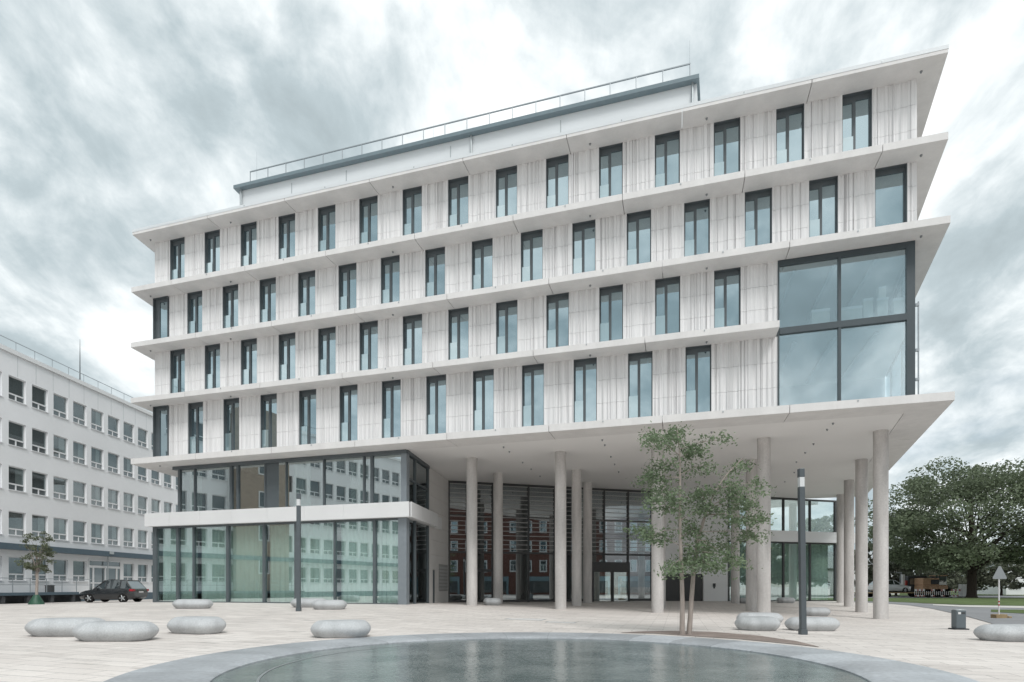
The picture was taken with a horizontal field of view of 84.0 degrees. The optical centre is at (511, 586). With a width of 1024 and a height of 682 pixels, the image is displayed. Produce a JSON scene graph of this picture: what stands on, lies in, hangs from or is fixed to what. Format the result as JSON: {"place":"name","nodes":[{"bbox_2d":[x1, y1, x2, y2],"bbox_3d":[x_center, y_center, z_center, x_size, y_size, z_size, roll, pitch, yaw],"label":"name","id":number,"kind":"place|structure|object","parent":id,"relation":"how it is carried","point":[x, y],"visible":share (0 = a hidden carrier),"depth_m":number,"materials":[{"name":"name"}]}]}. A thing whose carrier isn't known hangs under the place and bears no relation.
{"place":"outdoors","nodes":[
{"label":"outdoors","id":0,"kind":"place"},
{"bbox_2d":[0,587,1023,681],"bbox_3d":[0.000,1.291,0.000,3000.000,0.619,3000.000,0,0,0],"label":"plaza ground","id":1,"kind":"structure","parent":0,"point":[921,636],"depth_m":18.75,"materials":[{"name":"stone"}]},
{"bbox_2d":[14,531,56,604],"bbox_3d":[-30.524,-1.139,36.703,2.154,4.949,1.961,0,0,26],"label":"street tree","id":2,"kind":"object","parent":1,"relation":"on","point":[36,598],"visible":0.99,"depth_m":36.53,"materials":[{"name":"green plant"}]},
{"bbox_2d":[24,617,104,636],"bbox_3d":[-11.525,1.040,14.765,1.800,0.460,1.040,0,0,-8],"label":"stone seat","id":3,"kind":"object","parent":1,"relation":"on","point":[51,627],"visible":0.67,"depth_m":14.31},
{"bbox_2d":[0,335,177,603],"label":"white office block","id":4,"kind":"structure","parent":1,"relation":"on","point":[81,489],"depth_m":46.80,"materials":[{"name":"white plaster"},{"name":"glass"}]},
{"bbox_2d":[8,466,26,492],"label":"window","id":5,"kind":"structure","parent":4,"relation":"in","point":[19,486],"depth_m":42.28,"materials":[{"name":"white"}]},
{"bbox_2d":[8,376,27,405],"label":"window","id":6,"kind":"structure","parent":4,"relation":"in","point":[13,397],"depth_m":42.25,"materials":[{"name":"white"}]},
{"bbox_2d":[8,421,27,449],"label":"window","id":7,"kind":"structure","parent":4,"relation":"in","point":[21,444],"depth_m":42.25,"materials":[{"name":"white"}]},
{"bbox_2d":[32,514,46,537],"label":"window","id":8,"kind":"structure","parent":4,"relation":"in","point":[42,521],"depth_m":44.26,"materials":[{"name":"white"}]},
{"bbox_2d":[53,518,67,540],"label":"window","id":9,"kind":"structure","parent":4,"relation":"in","point":[62,535],"depth_m":46.14,"materials":[{"name":"white"}]},
{"bbox_2d":[53,435,68,460],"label":"window","id":10,"kind":"structure","parent":4,"relation":"in","point":[62,454],"depth_m":46.13,"materials":[{"name":"white"}]},
{"bbox_2d":[73,441,87,465],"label":"window","id":11,"kind":"structure","parent":4,"relation":"in","point":[80,459],"depth_m":48.06,"materials":[{"name":"white"}]},
{"bbox_2d":[91,409,103,432],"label":"window","id":12,"kind":"structure","parent":4,"relation":"in","point":[97,426],"depth_m":49.94,"materials":[{"name":"white"}]},
{"bbox_2d":[91,523,104,544],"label":"window","id":13,"kind":"structure","parent":4,"relation":"in","point":[97,539],"depth_m":49.94,"materials":[{"name":"white"}]},
{"bbox_2d":[88,559,120,589],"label":"entrance door","id":14,"kind":"structure","parent":4,"relation":"in","point":[97,569],"depth_m":50.04,"materials":[{"name":"white"}]},
{"bbox_2d":[79,579,148,602],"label":"parked car","id":15,"kind":"object","parent":1,"relation":"on","point":[122,590],"visible":0.99,"depth_m":42.22,"materials":[{"name":"black paint"}]},
{"bbox_2d":[72,621,158,641],"bbox_3d":[-9.640,1.077,13.866,1.800,0.460,1.040,0,0,-6],"label":"stone seat","id":16,"kind":"object","parent":1,"relation":"on","point":[111,631],"visible":1,"depth_m":13.46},
{"bbox_2d":[172,599,212,608],"bbox_3d":[-15.524,0.832,27.678,1.800,0.460,1.040,0,0,0],"label":"stone seat","id":17,"kind":"object","parent":1,"relation":"on","point":[192,603],"visible":1,"depth_m":27.26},
{"bbox_2d":[167,616,225,634],"bbox_3d":[-8.772,1.063,15.844,1.548,0.460,1.040,0,0,14],"label":"stone seat","id":18,"kind":"object","parent":1,"relation":"on","point":[199,625],"visible":1,"depth_m":15.42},
{"bbox_2d":[296,493,301,610],"bbox_3d":[-9.697,-1.563,25.859,0.200,5.350,0.200,0,0,0],"label":"lamp post","id":19,"kind":"object","parent":1,"relation":"on","point":[298,555],"visible":0.97,"depth_m":25.78,"materials":[{"name":"metal"}]},
{"bbox_2d":[291,598,325,607],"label":"stone seat","id":20,"kind":"object","parent":1,"relation":"on","point":[306,602],"visible":0.45,"depth_m":28.50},
{"bbox_2d":[311,600,346,609],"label":"stone seat","id":21,"kind":"object","parent":1,"relation":"on","point":[328,604],"visible":1,"depth_m":26.94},
{"bbox_2d":[310,619,370,637],"bbox_3d":[-4.596,1.126,15.320,1.548,0.460,1.040,0,0,-12],"label":"stone seat","id":22,"kind":"object","parent":1,"relation":"on","point":[352,628],"visible":0.97,"depth_m":14.90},
{"bbox_2d":[104,632,979,681],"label":"pool surround","id":23,"kind":"object","parent":1,"relation":"on","point":[207,667],"visible":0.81,"depth_m":11.25,"materials":[{"name":"stone"}]},
{"bbox_2d":[211,639,868,681],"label":"pool water","id":24,"kind":"structure","parent":23,"relation":"in","point":[532,660],"depth_m":10.26,"materials":[{"name":"liquid"}]},
{"bbox_2d":[131,44,954,618],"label":"office building","id":25,"kind":"structure","parent":1,"relation":"on","point":[467,366],"depth_m":31.18,"materials":[{"name":"concrete"}]},
{"bbox_2d":[153,296,168,338],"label":"window","id":26,"kind":"structure","parent":25,"relation":"in","point":[160,304],"depth_m":36.56,"materials":[{"name":"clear glass"}]},
{"bbox_2d":[153,405,168,456],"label":"window","id":27,"kind":"structure","parent":25,"relation":"in","point":[160,413],"depth_m":36.56,"materials":[{"name":"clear glass"}]},
{"bbox_2d":[170,237,184,279],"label":"window","id":28,"kind":"structure","parent":25,"relation":"in","point":[177,246],"depth_m":36.24,"materials":[{"name":"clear glass"}]},
{"bbox_2d":[170,349,184,392],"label":"window","id":29,"kind":"structure","parent":25,"relation":"in","point":[177,357],"depth_m":36.24,"materials":[{"name":"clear glass"}]},
{"bbox_2d":[187,291,201,333],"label":"window","id":30,"kind":"structure","parent":25,"relation":"in","point":[194,299],"depth_m":35.87,"materials":[{"name":"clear glass"}]},
{"bbox_2d":[188,402,202,453],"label":"window","id":31,"kind":"structure","parent":25,"relation":"in","point":[195,410],"depth_m":35.85,"materials":[{"name":"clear glass"}]},
{"bbox_2d":[205,229,219,272],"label":"window","id":32,"kind":"structure","parent":25,"relation":"in","point":[212,238],"depth_m":35.48,"materials":[{"name":"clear glass"}]},
{"bbox_2d":[205,344,219,388],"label":"window","id":33,"kind":"structure","parent":25,"relation":"in","point":[212,352],"depth_m":35.48,"materials":[{"name":"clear glass"}]},
{"bbox_2d":[223,284,237,327],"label":"window","id":34,"kind":"structure","parent":25,"relation":"in","point":[230,293],"depth_m":35.10,"materials":[{"name":"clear glass"}]},
{"bbox_2d":[224,398,238,450],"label":"window","id":35,"kind":"structure","parent":25,"relation":"in","point":[231,406],"depth_m":35.10,"materials":[{"name":"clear glass"}]},
{"bbox_2d":[241,221,256,265],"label":"window","id":36,"kind":"structure","parent":25,"relation":"in","point":[249,230],"depth_m":34.71,"materials":[{"name":"clear glass"}]},
{"bbox_2d":[241,338,256,384],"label":"window","id":37,"kind":"structure","parent":25,"relation":"in","point":[249,346],"depth_m":34.71,"materials":[{"name":"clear glass"}]},
{"bbox_2d":[260,277,275,322],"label":"window","id":38,"kind":"structure","parent":25,"relation":"in","point":[267,286],"depth_m":34.34,"materials":[{"name":"clear glass"}]},
{"bbox_2d":[261,393,276,447],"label":"window","id":39,"kind":"structure","parent":25,"relation":"in","point":[269,401],"depth_m":34.32,"materials":[{"name":"clear glass"}]},
{"bbox_2d":[279,213,294,258],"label":"window","id":40,"kind":"structure","parent":25,"relation":"in","point":[286,222],"depth_m":33.96,"materials":[{"name":"clear glass"}]},
{"bbox_2d":[279,333,294,379],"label":"window","id":41,"kind":"structure","parent":25,"relation":"in","point":[286,341],"depth_m":33.95,"materials":[{"name":"clear glass"}]},
{"bbox_2d":[298,270,314,316],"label":"window","id":42,"kind":"structure","parent":25,"relation":"in","point":[306,280],"depth_m":33.57,"materials":[{"name":"clear glass"}]},
{"bbox_2d":[299,389,315,444],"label":"window","id":43,"kind":"structure","parent":25,"relation":"in","point":[307,398],"depth_m":33.55,"materials":[{"name":"clear glass"}]},
{"bbox_2d":[318,205,334,251],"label":"window","id":44,"kind":"structure","parent":25,"relation":"in","point":[326,215],"depth_m":33.20,"materials":[{"name":"clear glass"}]},
{"bbox_2d":[318,326,335,375],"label":"window","id":45,"kind":"structure","parent":25,"relation":"in","point":[326,336],"depth_m":33.18,"materials":[{"name":"clear glass"}]},
{"bbox_2d":[339,263,355,309],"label":"window","id":46,"kind":"structure","parent":25,"relation":"in","point":[347,273],"depth_m":32.82,"materials":[{"name":"clear glass"}]},
{"bbox_2d":[340,384,357,440],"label":"window","id":47,"kind":"structure","parent":25,"relation":"in","point":[348,394],"depth_m":32.80,"materials":[{"name":"clear glass"}]},
{"bbox_2d":[359,195,377,243],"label":"window","id":48,"kind":"structure","parent":25,"relation":"in","point":[368,207],"depth_m":32.43,"materials":[{"name":"clear glass"}]},
{"bbox_2d":[360,320,377,369],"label":"window","id":49,"kind":"structure","parent":25,"relation":"in","point":[368,330],"depth_m":32.43,"materials":[{"name":"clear glass"}]},
{"bbox_2d":[381,255,399,303],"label":"window","id":50,"kind":"structure","parent":25,"relation":"in","point":[390,266],"depth_m":32.03,"materials":[{"name":"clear glass"}]},
{"bbox_2d":[382,379,400,437],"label":"window","id":51,"kind":"structure","parent":25,"relation":"in","point":[391,390],"depth_m":32.02,"materials":[{"name":"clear glass"}]},
{"bbox_2d":[403,186,421,234],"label":"window","id":52,"kind":"structure","parent":25,"relation":"in","point":[412,197],"depth_m":31.67,"materials":[{"name":"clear glass"}]},
{"bbox_2d":[403,314,421,364],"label":"window","id":53,"kind":"structure","parent":25,"relation":"in","point":[412,324],"depth_m":31.66,"materials":[{"name":"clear glass"}]},
{"bbox_2d":[425,247,444,296],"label":"window","id":54,"kind":"structure","parent":25,"relation":"in","point":[434,258],"depth_m":31.28,"materials":[{"name":"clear glass"}]},
{"bbox_2d":[426,374,445,433],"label":"window","id":55,"kind":"structure","parent":25,"relation":"in","point":[435,385],"depth_m":31.26,"materials":[{"name":"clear glass"}]},
{"bbox_2d":[448,176,467,226],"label":"window","id":56,"kind":"structure","parent":25,"relation":"in","point":[458,187],"depth_m":30.90,"materials":[{"name":"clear glass"}]},
{"bbox_2d":[448,307,468,359],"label":"window","id":57,"kind":"structure","parent":25,"relation":"in","point":[458,319],"depth_m":30.89,"materials":[{"name":"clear glass"}]},
{"bbox_2d":[472,238,492,289],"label":"window","id":58,"kind":"structure","parent":25,"relation":"in","point":[482,250],"depth_m":30.52,"materials":[{"name":"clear glass"}]},
{"bbox_2d":[473,369,493,430],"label":"window","id":59,"kind":"structure","parent":25,"relation":"in","point":[483,380],"depth_m":30.51,"materials":[{"name":"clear glass"}]},
{"bbox_2d":[496,165,516,217],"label":"window","id":60,"kind":"structure","parent":25,"relation":"in","point":[506,178],"depth_m":30.14,"materials":[{"name":"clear glass"}]},
{"bbox_2d":[496,300,516,353],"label":"window","id":61,"kind":"structure","parent":25,"relation":"in","point":[506,312],"depth_m":30.13,"materials":[{"name":"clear glass"}]},
{"bbox_2d":[521,229,542,281],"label":"window","id":62,"kind":"structure","parent":25,"relation":"in","point":[531,241],"depth_m":29.76,"materials":[{"name":"clear glass"}]},
{"bbox_2d":[522,363,543,426],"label":"window","id":63,"kind":"structure","parent":25,"relation":"in","point":[532,375],"depth_m":29.73,"materials":[{"name":"clear glass"}]},
{"bbox_2d":[546,154,568,207],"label":"window","id":64,"kind":"structure","parent":25,"relation":"in","point":[557,168],"depth_m":29.37,"materials":[{"name":"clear glass"}]},
{"bbox_2d":[546,292,568,347],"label":"window","id":65,"kind":"structure","parent":25,"relation":"in","point":[557,305],"depth_m":29.37,"materials":[{"name":"clear glass"}]},
{"bbox_2d":[572,219,595,273],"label":"window","id":66,"kind":"structure","parent":25,"relation":"in","point":[583,233],"depth_m":28.98,"materials":[{"name":"clear glass"}]},
{"bbox_2d":[574,357,596,421],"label":"window","id":67,"kind":"structure","parent":25,"relation":"in","point":[585,370],"depth_m":28.97,"materials":[{"name":"clear glass"}]},
{"bbox_2d":[599,143,622,197],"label":"window","id":68,"kind":"structure","parent":25,"relation":"in","point":[611,156],"depth_m":28.60,"materials":[{"name":"clear glass"}]},
{"bbox_2d":[599,284,622,341],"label":"window","id":69,"kind":"structure","parent":25,"relation":"in","point":[610,297],"depth_m":28.60,"materials":[{"name":"clear glass"}]},
{"bbox_2d":[592,562,629,601],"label":"entrance door","id":70,"kind":"structure","parent":25,"relation":"in","point":[612,567],"depth_m":44.34,"materials":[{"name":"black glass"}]},
{"bbox_2d":[627,210,650,264],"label":"window","id":71,"kind":"structure","parent":25,"relation":"in","point":[638,223],"depth_m":28.23,"materials":[{"name":"clear glass"}]},
{"bbox_2d":[628,351,652,417],"bbox_3d":[6.360,-9.800,28.171,1.180,3.500,0.290,0,0,16],"label":"window","id":72,"kind":"structure","parent":25,"relation":"in","point":[640,365],"depth_m":28.20,"materials":[{"name":"clear glass"}]},
{"bbox_2d":[655,130,679,186],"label":"window","id":73,"kind":"structure","parent":25,"relation":"in","point":[667,145],"depth_m":27.84,"materials":[{"name":"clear glass"}]},
{"bbox_2d":[655,276,679,334],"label":"window","id":74,"kind":"structure","parent":25,"relation":"in","point":[667,290],"depth_m":27.84,"materials":[{"name":"clear glass"}]},
{"bbox_2d":[666,574,702,600],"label":"service door","id":75,"kind":"structure","parent":25,"relation":"in","point":[672,586],"depth_m":46.52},
{"bbox_2d":[684,199,709,256],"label":"window","id":76,"kind":"structure","parent":25,"relation":"in","point":[697,213],"depth_m":27.45,"materials":[{"name":"clear glass"}]},
{"bbox_2d":[685,344,710,412],"bbox_3d":[8.973,-9.800,27.409,1.180,3.500,0.290,0,0,16],"label":"window","id":77,"kind":"structure","parent":25,"relation":"in","point":[697,358],"depth_m":27.44,"materials":[{"name":"clear glass"}]},
{"bbox_2d":[714,117,739,175],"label":"window","id":78,"kind":"structure","parent":25,"relation":"in","point":[727,132],"depth_m":27.09,"materials":[{"name":"clear glass"}]},
{"bbox_2d":[714,267,740,327],"bbox_3d":[10.222,-13.440,27.045,1.180,3.180,0.290,0,0,16],"label":"window","id":79,"kind":"structure","parent":25,"relation":"in","point":[727,282],"depth_m":27.07,"materials":[{"name":"clear glass"}]},
{"bbox_2d":[745,188,771,246],"bbox_3d":[11.524,-16.915,26.665,1.180,3.170,0.290,0,0,16],"label":"window","id":80,"kind":"structure","parent":25,"relation":"in","point":[758,203],"depth_m":26.69,"materials":[{"name":"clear glass"}]},
{"bbox_2d":[776,104,803,163],"bbox_3d":[12.821,-20.440,26.287,1.180,3.280,0.290,0,0,16],"label":"window","id":81,"kind":"structure","parent":25,"relation":"in","point":[789,120],"depth_m":26.31,"materials":[{"name":"clear glass"}]},
{"bbox_2d":[809,308,829,323],"bbox_3d":[14.126,-12.261,26.109,0.774,0.792,0.424,0,0,16],"label":"storage box","id":82,"kind":"object","parent":25,"relation":"in","point":[816,316],"visible":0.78,"depth_m":25.92,"materials":[{"name":"white"}]},
{"bbox_2d":[809,176,837,236],"bbox_3d":[14.138,-16.915,25.902,1.180,3.170,0.290,0,0,16],"label":"window","id":83,"kind":"structure","parent":25,"relation":"in","point":[823,193],"depth_m":25.93,"materials":[{"name":"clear glass"}]},
{"bbox_2d":[836,305,862,320],"bbox_3d":[15.277,-12.231,25.773,0.974,0.732,0.424,0,0,16],"label":"storage box","id":84,"kind":"object","parent":25,"relation":"in","point":[851,312],"visible":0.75,"depth_m":25.57,"materials":[{"name":"white"}]},
{"bbox_2d":[842,89,871,151],"bbox_3d":[15.434,-20.440,25.524,1.180,3.280,0.290,0,0,16],"label":"window","id":85,"kind":"structure","parent":25,"relation":"in","point":[857,106],"depth_m":25.54,"materials":[{"name":"clear glass"}]},
{"bbox_2d":[860,298,872,317],"bbox_3d":[15.950,-12.371,25.577,0.404,1.012,0.424,0,0,16],"label":"storage box","id":86,"kind":"object","parent":25,"relation":"in","point":[867,308],"visible":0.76,"depth_m":25.39,"materials":[{"name":"white"}]},
{"bbox_2d":[874,297,888,316],"bbox_3d":[16.497,-12.346,25.418,0.444,0.962,0.424,0,0,16],"label":"storage box","id":87,"kind":"object","parent":25,"relation":"in","point":[880,306],"visible":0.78,"depth_m":25.24,"materials":[{"name":"white"}]},
{"bbox_2d":[875,163,906,226],"bbox_3d":[16.701,-16.915,25.155,1.240,3.170,0.290,0,0,16],"label":"window","id":88,"kind":"structure","parent":25,"relation":"in","point":[891,181],"depth_m":25.19,"materials":[{"name":"clear glass"}]},
{"bbox_2d":[890,297,904,314],"bbox_3d":[17.198,-12.296,25.213,0.644,0.862,0.424,0,0,16],"label":"storage box","id":89,"kind":"object","parent":25,"relation":"in","point":[897,305],"visible":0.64,"depth_m":25.07,"materials":[{"name":"white"}]},
{"bbox_2d":[621,631,818,646],"bbox_3d":[6.178,1.413,16.314,5.577,0.029,2.595,0,0,45],"label":"planting bed","id":90,"kind":"object","parent":1,"relation":"on","point":[731,635],"visible":0.93,"depth_m":16.49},
{"bbox_2d":[618,420,776,634],"bbox_3d":[5.640,-1.778,16.936,4.696,6.465,2.747,0,0,0],"label":"young tree","id":91,"kind":"object","parent":90,"relation":"on","point":[678,567],"visible":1,"depth_m":16.83,"materials":[{"name":"green plant"}]},
{"bbox_2d":[735,616,780,630],"bbox_3d":[8.255,1.235,19.141,1.404,0.460,1.040,0,0,-4],"label":"stone seat","id":92,"kind":"object","parent":1,"relation":"on","point":[757,623],"visible":0.99,"depth_m":18.72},
{"bbox_2d":[736,612,782,622],"bbox_3d":[9.886,1.263,22.719,1.710,0.460,1.040,0,0,10],"label":"stone seat","id":93,"kind":"object","parent":1,"relation":"on","point":[779,617],"visible":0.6,"depth_m":22.35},
{"bbox_2d":[797,468,807,634],"bbox_3d":[8.836,-1.069,17.334,0.200,5.050,0.200,-1,0,0],"label":"lamp post","id":94,"kind":"object","parent":1,"relation":"on","point":[802,630],"visible":1,"depth_m":17.25,"materials":[{"name":"metal"}]},
{"bbox_2d":[784,617,839,630],"bbox_3d":[10.195,1.259,19.323,1.764,0.460,1.040,0,0,-6],"label":"stone seat","id":95,"kind":"object","parent":1,"relation":"on","point":[821,623],"visible":0.9,"depth_m":18.90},
{"bbox_2d":[806,607,830,615],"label":"stone seat","id":96,"kind":"object","parent":1,"relation":"on","point":[818,611],"visible":0.76,"depth_m":29.90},
{"bbox_2d":[948,609,968,629],"bbox_3d":[16.281,1.188,20.741,0.480,0.735,0.400,0,0,6],"label":"litter bin","id":97,"kind":"object","parent":1,"relation":"on","point":[958,619],"visible":1,"depth_m":20.60,"materials":[{"name":"metal"}]},
{"bbox_2d":[973,624,1023,641],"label":"stone seat","id":98,"kind":"object","parent":1,"relation":"on","point":[1003,632],"visible":0.98,"depth_m":15.47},
{"bbox_2d":[0,0,1023,586],"label":"sky","id":99,"kind":"structure","parent":0,"point":[118,117],"materials":[{"name":"grey"}]},
{"bbox_2d":[868,572,926,596],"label":"works lorry","id":100,"kind":"object","parent":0,"point":[906,580],"visible":0.32,"depth_m":72.97,"materials":[{"name":"grey"}]},
{"bbox_2d":[828,588,997,595],"bbox_3d":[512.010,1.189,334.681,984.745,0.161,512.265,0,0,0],"label":"meadow","id":101,"kind":"structure","parent":0,"point":[903,594],"depth_m":93.34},
{"bbox_2d":[828,552,899,594],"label":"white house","id":102,"kind":"structure","parent":101,"relation":"on","point":[830,573],"depth_m":92.53,"materials":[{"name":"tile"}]},
{"bbox_2d":[923,565,987,588],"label":"tree","id":103,"kind":"object","parent":101,"relation":"on","point":[952,582],"visible":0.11,"depth_m":80.13,"materials":[{"name":"green plant"}]},
{"bbox_2d":[977,563,1023,594],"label":"white house","id":104,"kind":"structure","parent":101,"relation":"on","point":[994,590],"depth_m":91.46,"materials":[{"name":"tile"}]},
{"bbox_2d":[828,598,1023,605],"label":"lawn","id":105,"kind":"structure","parent":0,"point":[994,601],"depth_m":52.12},
{"bbox_2d":[854,456,1023,597],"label":"oak tree","id":106,"kind":"object","parent":105,"relation":"on","point":[940,552],"visible":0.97,"depth_m":64.28,"materials":[{"name":"green plant"}]},
{"bbox_2d":[828,595,1023,597],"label":"road","id":107,"kind":"structure","parent":0,"point":[1004,596],"depth_m":74.75,"materials":[{"name":"asphalt"}]},
{"bbox_2d":[854,592,941,596],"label":"flat trailer","id":108,"kind":"object","parent":107,"relation":"on","point":[870,594],"visible":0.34,"depth_m":69.16,"materials":[{"name":"black"}]},
{"bbox_2d":[868,580,910,591],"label":"parked car","id":109,"kind":"object","parent":108,"relation":"on","point":[895,586],"visible":0.58,"depth_m":69.38,"materials":[{"name":"grey"}]},
{"bbox_2d":[868,558,938,595],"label":"tree","id":110,"kind":"object","parent":107,"relation":"on","point":[893,567],"visible":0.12,"depth_m":78.31,"materials":[{"name":"green plant"}]},
{"bbox_2d":[911,575,949,596],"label":"truck","id":111,"kind":"object","parent":107,"relation":"on","point":[934,582],"visible":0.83,"depth_m":71.23,"materials":[{"name":"brown metal"}]},
{"bbox_2d":[961,561,1023,595],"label":"tree","id":112,"kind":"object","parent":107,"relation":"on","point":[986,579],"visible":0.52,"depth_m":80.78,"materials":[{"name":"green plant"}]},
{"bbox_2d":[854,601,1023,623],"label":"road","id":113,"kind":"structure","parent":0,"point":[982,613],"depth_m":33.39,"materials":[{"name":"asphalt"}]},
{"bbox_2d":[991,566,1011,617],"bbox_3d":[23.993,0.269,27.911,0.980,2.560,0.320,0,0,-5],"label":"road sign","id":114,"kind":"object","parent":113,"relation":"on","point":[999,574],"visible":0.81,"depth_m":27.86,"materials":[{"name":"white"}]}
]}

